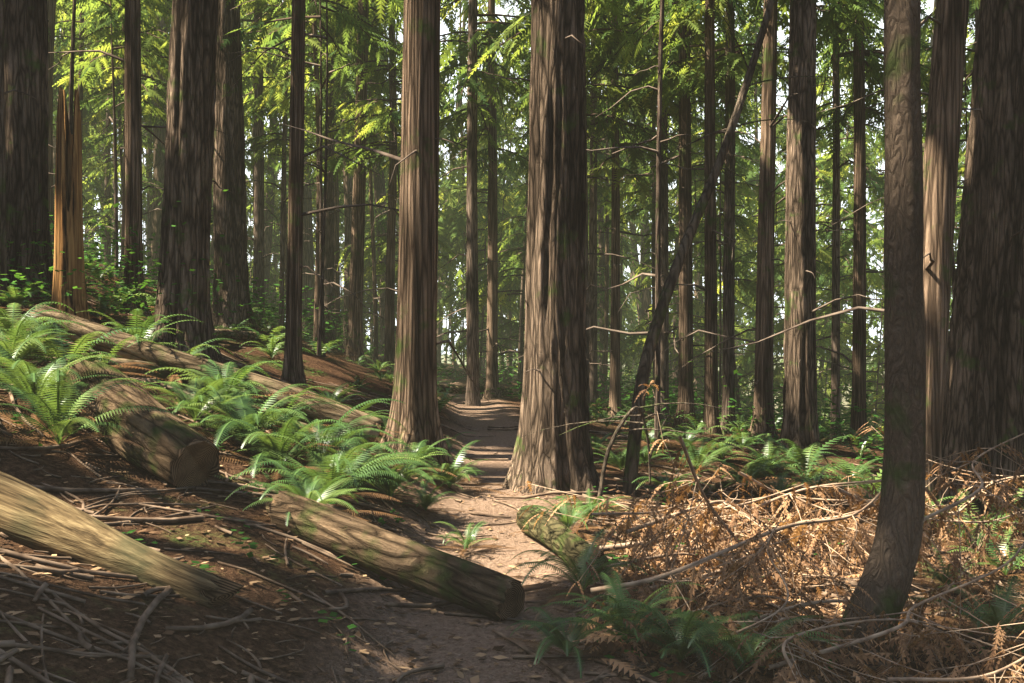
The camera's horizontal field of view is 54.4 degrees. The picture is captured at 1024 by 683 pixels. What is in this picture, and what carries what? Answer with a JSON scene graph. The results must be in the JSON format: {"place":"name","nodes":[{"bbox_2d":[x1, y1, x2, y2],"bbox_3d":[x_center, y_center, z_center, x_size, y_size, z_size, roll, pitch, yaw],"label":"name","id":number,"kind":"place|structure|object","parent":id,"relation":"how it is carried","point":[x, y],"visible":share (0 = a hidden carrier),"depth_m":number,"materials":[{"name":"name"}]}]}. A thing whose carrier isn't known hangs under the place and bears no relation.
{"place":"outdoors","nodes":[
{"label":"outdoors","id":0,"kind":"place"},
{"bbox_2d":[0,256,1023,682],"bbox_3d":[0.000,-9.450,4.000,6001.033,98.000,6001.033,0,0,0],"label":"terrain","id":1,"kind":"structure","parent":0,"point":[328,652],"depth_m":5.89,"materials":[{"name":"soil"}]},
{"bbox_2d":[50,87,90,320],"bbox_3d":[-5.365,-1.515,12.026,0.614,3.087,0.680,0,0,-40],"label":"shattered snag trunk","id":2,"kind":"object","parent":1,"relation":"on","point":[68,234],"visible":0.88,"depth_m":11.95,"materials":[{"name":"brown wood"}]},
{"bbox_2d":[10,341,190,385],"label":"fallen log","id":3,"kind":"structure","parent":1,"relation":"on","point":[164,374],"depth_m":9.45,"materials":[{"name":"brown wood"}]},
{"bbox_2d":[0,471,243,609],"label":"weathered log","id":4,"kind":"object","parent":1,"relation":"on","point":[35,518],"visible":0.79,"depth_m":4.65,"materials":[{"name":"brown wood"}]},
{"bbox_2d":[53,360,219,487],"bbox_3d":[-2.732,0.614,7.309,1.632,0.487,0.550,24,14,35],"label":"fallen log","id":5,"kind":"object","parent":1,"relation":"on","point":[173,451],"visible":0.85,"depth_m":6.98,"materials":[{"name":"brown wood"}]},
{"bbox_2d":[28,304,383,447],"bbox_3d":[-2.989,0.310,9.757,3.616,0.345,0.327,19,0,1],"label":"long log","id":6,"kind":"object","parent":1,"relation":"on","point":[158,354],"visible":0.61,"depth_m":9.65,"materials":[{"name":"brown wood"}]},
{"bbox_2d":[284,382,311,390],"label":"fern","id":7,"kind":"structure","parent":1,"relation":"on","point":[304,387],"depth_m":11.90,"materials":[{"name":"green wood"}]},
{"bbox_2d":[215,329,383,363],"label":"fallen log","id":8,"kind":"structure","parent":1,"relation":"on","point":[246,336],"depth_m":18.87,"materials":[{"name":"brown wood"}]},
{"bbox_2d":[266,490,524,620],"bbox_3d":[-0.758,1.295,6.103,1.823,0.280,0.261,15,7,27],"label":"fallen log","id":9,"kind":"object","parent":1,"relation":"on","point":[467,584],"visible":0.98,"depth_m":5.95,"materials":[{"name":"brown wood"}]},
{"bbox_2d":[0,190,884,475],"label":"shrubs","id":10,"kind":"object","parent":1,"relation":"on","point":[90,250],"visible":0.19,"depth_m":21.55,"materials":[{"name":"green plant"}]},
{"bbox_2d":[437,370,499,383],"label":"log","id":11,"kind":"object","parent":1,"relation":"on","point":[453,372],"visible":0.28,"depth_m":46.70,"materials":[{"name":"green wood"}]},
{"bbox_2d":[437,384,511,395],"bbox_3d":[-1.181,1.277,26.896,0.309,0.312,8.028,0,-4,15],"label":"log","id":12,"kind":"object","parent":1,"relation":"on","point":[458,389],"visible":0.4,"depth_m":25.82,"materials":[{"name":"brown wood"}]},
{"bbox_2d":[0,0,967,453],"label":"tree trunks","id":13,"kind":"object","parent":1,"relation":"on","point":[728,374],"visible":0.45,"depth_m":18.98,"materials":[{"name":"brown plant"}]},
{"bbox_2d":[47,0,923,418],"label":"tree trunks","id":14,"kind":"object","parent":1,"relation":"on","point":[493,392],"visible":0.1,"depth_m":26.98,"materials":[{"name":"brown plant"}]},
{"bbox_2d":[53,0,935,412],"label":"tree trunks","id":15,"kind":"object","parent":1,"relation":"on","point":[307,220],"visible":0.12,"depth_m":42.79,"materials":[{"name":"brown plant"}]},
{"bbox_2d":[0,0,1023,524],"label":"tree trunks","id":16,"kind":"object","parent":1,"relation":"on","point":[984,390],"visible":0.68,"depth_m":11.37,"materials":[{"name":"brown plant"}]},
{"bbox_2d":[0,286,1023,682],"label":"litter twigs","id":17,"kind":"object","parent":1,"relation":"on","point":[130,654],"visible":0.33,"depth_m":5.63,"materials":[{"name":"brown wood"}]},
{"bbox_2d":[0,241,1023,682],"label":"ferns","id":18,"kind":"object","parent":1,"relation":"on","point":[138,324],"depth_m":8.00,"materials":[{"name":"green plant"}]},
{"bbox_2d":[0,377,1023,682],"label":"litter chips","id":19,"kind":"object","parent":1,"relation":"on","point":[412,657],"visible":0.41,"depth_m":4.88,"materials":[{"name":"brown wood"}]},
{"bbox_2d":[48,0,979,446],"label":"trees","id":20,"kind":"object","parent":1,"relation":"on","point":[630,56],"depth_m":28.23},
{"bbox_2d":[8,284,1023,682],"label":"ground cover plants","id":21,"kind":"object","parent":1,"relation":"on","point":[332,614],"visible":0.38,"depth_m":5.46,"materials":[{"name":"green plant"}]},
{"bbox_2d":[57,0,979,442],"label":"tree trunks","id":22,"kind":"object","parent":1,"relation":"on","point":[475,362],"visible":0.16,"depth_m":25.92,"materials":[{"name":"brown plant"}]},
{"bbox_2d":[121,0,969,530],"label":"tree trunks","id":23,"kind":"object","parent":1,"relation":"on","point":[415,410],"visible":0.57,"depth_m":13.46,"materials":[{"name":"brown plant"}]},
{"bbox_2d":[0,0,1023,444],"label":"dead tree branches","id":24,"kind":"object","parent":23,"relation":"attached to","point":[772,124],"visible":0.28,"depth_m":19.36,"materials":[{"name":"brown wood"}]},
{"bbox_2d":[516,506,608,576],"bbox_3d":[0.357,1.483,7.398,0.272,0.265,1.862,0,0,-12],"label":"mossy log","id":25,"kind":"object","parent":1,"relation":"on","point":[553,534],"visible":0.69,"depth_m":7.26,"materials":[{"name":"green wood"}]},
{"bbox_2d":[521,0,838,502],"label":"dead tree","id":26,"kind":"object","parent":1,"relation":"on","point":[635,414],"visible":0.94,"depth_m":10.74,"materials":[{"name":"brown wood"}]},
{"bbox_2d":[676,464,786,497],"bbox_3d":[2.885,1.742,12.567,0.118,0.119,4.098,0,-2,31],"label":"log","id":27,"kind":"object","parent":1,"relation":"on","point":[714,486],"visible":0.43,"depth_m":11.78,"materials":[{"name":"brown wood"}]},
{"bbox_2d":[514,380,1023,682],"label":"dead boughs","id":28,"kind":"object","parent":1,"relation":"on","point":[756,569],"depth_m":5.71,"materials":[{"name":"brown wood"}]},
{"bbox_2d":[831,0,925,664],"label":"curved tree","id":29,"kind":"object","parent":1,"relation":"on","point":[885,580],"visible":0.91,"depth_m":5.31,"materials":[{"name":"brown plant"}]},
{"bbox_2d":[60,0,974,354],"label":"sky","id":30,"kind":"structure","parent":0,"point":[443,30],"materials":[{"name":"white"}]}
]}

